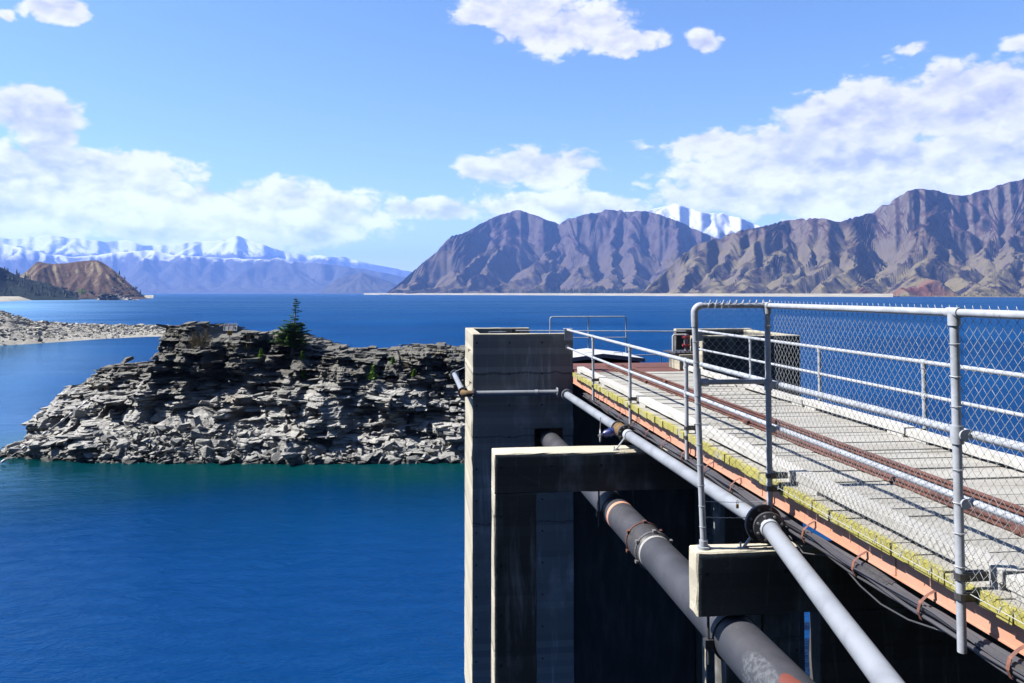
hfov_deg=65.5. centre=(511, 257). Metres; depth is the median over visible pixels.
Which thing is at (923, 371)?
handrail
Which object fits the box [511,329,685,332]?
thin pipe
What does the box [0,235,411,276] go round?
snow mountains
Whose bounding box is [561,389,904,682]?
grey pipe
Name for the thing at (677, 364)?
cabinet
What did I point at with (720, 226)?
snow peak
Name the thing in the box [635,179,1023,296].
brown mountain
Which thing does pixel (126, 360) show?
boulder
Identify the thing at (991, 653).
cable bundle
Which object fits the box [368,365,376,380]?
spruce seedling
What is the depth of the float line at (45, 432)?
61.04 m
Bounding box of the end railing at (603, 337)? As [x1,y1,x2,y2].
[550,316,661,362]
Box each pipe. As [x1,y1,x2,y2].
[450,367,558,398]
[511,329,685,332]
[536,428,814,682]
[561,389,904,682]
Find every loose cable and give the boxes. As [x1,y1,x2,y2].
[786,532,825,555]
[843,565,945,632]
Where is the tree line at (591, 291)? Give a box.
[509,288,1022,295]
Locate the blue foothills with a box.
[0,242,405,292]
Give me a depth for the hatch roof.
27.09 m
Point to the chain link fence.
(959, 436)
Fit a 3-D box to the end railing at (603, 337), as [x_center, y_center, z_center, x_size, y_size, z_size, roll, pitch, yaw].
[3.558,3.593,30.657,4.900,2.695,0.600,0,-3,-6]
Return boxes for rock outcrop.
[20,321,464,462]
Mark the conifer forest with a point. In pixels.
(65, 291)
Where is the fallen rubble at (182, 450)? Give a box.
[0,346,464,464]
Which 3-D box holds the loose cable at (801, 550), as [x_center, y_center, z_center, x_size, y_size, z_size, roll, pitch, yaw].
[3.307,3.253,9.041,0.074,0.206,1.106,0,-3,-9]
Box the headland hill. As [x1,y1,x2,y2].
[20,260,146,298]
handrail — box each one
[563,328,1023,525]
[698,329,1023,430]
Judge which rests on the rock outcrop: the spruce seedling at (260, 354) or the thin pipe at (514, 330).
the spruce seedling at (260, 354)
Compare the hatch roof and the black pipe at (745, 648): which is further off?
the hatch roof
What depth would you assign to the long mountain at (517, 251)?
5901.16 m
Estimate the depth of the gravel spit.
210.88 m
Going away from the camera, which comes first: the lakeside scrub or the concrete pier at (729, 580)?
the concrete pier at (729, 580)
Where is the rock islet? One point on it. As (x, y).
(108, 296)
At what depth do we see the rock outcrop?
64.12 m
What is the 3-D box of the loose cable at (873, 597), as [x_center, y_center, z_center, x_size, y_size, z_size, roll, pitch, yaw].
[3.413,3.131,7.294,0.086,0.096,1.603,0,-3,-6]
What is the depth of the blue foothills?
12645.26 m
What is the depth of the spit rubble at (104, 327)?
219.75 m
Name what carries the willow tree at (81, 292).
on the headland beach at (9, 298)
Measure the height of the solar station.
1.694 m
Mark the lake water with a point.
(222, 573)
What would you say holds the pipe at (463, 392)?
attached to the intake tower
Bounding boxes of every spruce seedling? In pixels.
[256,349,263,360]
[300,367,308,380]
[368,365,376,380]
[389,356,395,367]
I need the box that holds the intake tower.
[464,327,573,682]
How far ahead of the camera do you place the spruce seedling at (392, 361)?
64.71 m
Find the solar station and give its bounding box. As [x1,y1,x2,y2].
[223,324,237,338]
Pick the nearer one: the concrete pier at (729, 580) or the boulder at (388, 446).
the concrete pier at (729, 580)
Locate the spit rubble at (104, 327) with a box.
[0,310,167,343]
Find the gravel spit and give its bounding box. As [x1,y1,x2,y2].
[0,312,165,345]
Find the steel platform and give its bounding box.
[573,362,683,371]
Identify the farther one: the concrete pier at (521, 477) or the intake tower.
the intake tower
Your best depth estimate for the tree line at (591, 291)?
4368.45 m
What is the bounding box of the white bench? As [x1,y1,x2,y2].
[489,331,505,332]
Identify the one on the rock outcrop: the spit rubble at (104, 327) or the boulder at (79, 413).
the boulder at (79, 413)
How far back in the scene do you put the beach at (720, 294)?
3100.61 m
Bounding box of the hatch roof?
[573,348,644,362]
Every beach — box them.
[0,295,152,301]
[364,293,892,296]
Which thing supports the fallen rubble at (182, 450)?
on the rock outcrop
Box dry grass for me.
[88,327,458,389]
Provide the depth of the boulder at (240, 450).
59.48 m
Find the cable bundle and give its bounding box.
[583,393,1023,682]
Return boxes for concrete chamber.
[573,328,804,682]
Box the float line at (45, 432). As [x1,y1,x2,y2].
[1,401,86,462]
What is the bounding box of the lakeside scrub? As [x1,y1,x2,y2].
[63,274,144,296]
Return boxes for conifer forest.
[0,267,77,296]
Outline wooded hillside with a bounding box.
[0,267,77,299]
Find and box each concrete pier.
[491,444,799,682]
[689,540,1023,682]
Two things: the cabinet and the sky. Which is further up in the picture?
the sky
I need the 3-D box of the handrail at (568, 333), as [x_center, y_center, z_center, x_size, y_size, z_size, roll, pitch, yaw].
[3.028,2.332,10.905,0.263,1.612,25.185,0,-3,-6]
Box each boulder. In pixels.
[73,408,86,418]
[120,356,133,363]
[238,447,254,452]
[383,441,396,450]
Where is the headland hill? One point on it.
(90, 275)
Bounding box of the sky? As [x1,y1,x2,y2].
[0,0,1023,271]
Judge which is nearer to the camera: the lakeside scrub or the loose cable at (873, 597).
the loose cable at (873, 597)
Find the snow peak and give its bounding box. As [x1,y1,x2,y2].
[626,204,760,239]
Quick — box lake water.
[0,293,1023,682]
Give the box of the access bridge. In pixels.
[573,364,1023,655]
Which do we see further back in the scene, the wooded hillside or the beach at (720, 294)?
the beach at (720, 294)
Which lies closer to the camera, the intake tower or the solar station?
the intake tower
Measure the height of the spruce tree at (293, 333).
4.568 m
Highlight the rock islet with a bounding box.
[97,293,137,299]
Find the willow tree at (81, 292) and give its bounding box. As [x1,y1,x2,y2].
[76,289,84,296]
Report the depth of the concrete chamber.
23.15 m
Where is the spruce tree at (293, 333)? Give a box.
[271,298,311,351]
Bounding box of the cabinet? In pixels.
[663,334,692,369]
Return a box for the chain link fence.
[691,300,1023,653]
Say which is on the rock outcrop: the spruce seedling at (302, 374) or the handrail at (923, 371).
the spruce seedling at (302, 374)
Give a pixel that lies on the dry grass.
(193, 344)
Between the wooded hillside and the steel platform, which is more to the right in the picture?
the steel platform
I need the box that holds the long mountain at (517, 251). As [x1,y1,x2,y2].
[380,209,719,294]
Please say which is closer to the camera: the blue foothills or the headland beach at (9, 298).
the headland beach at (9, 298)

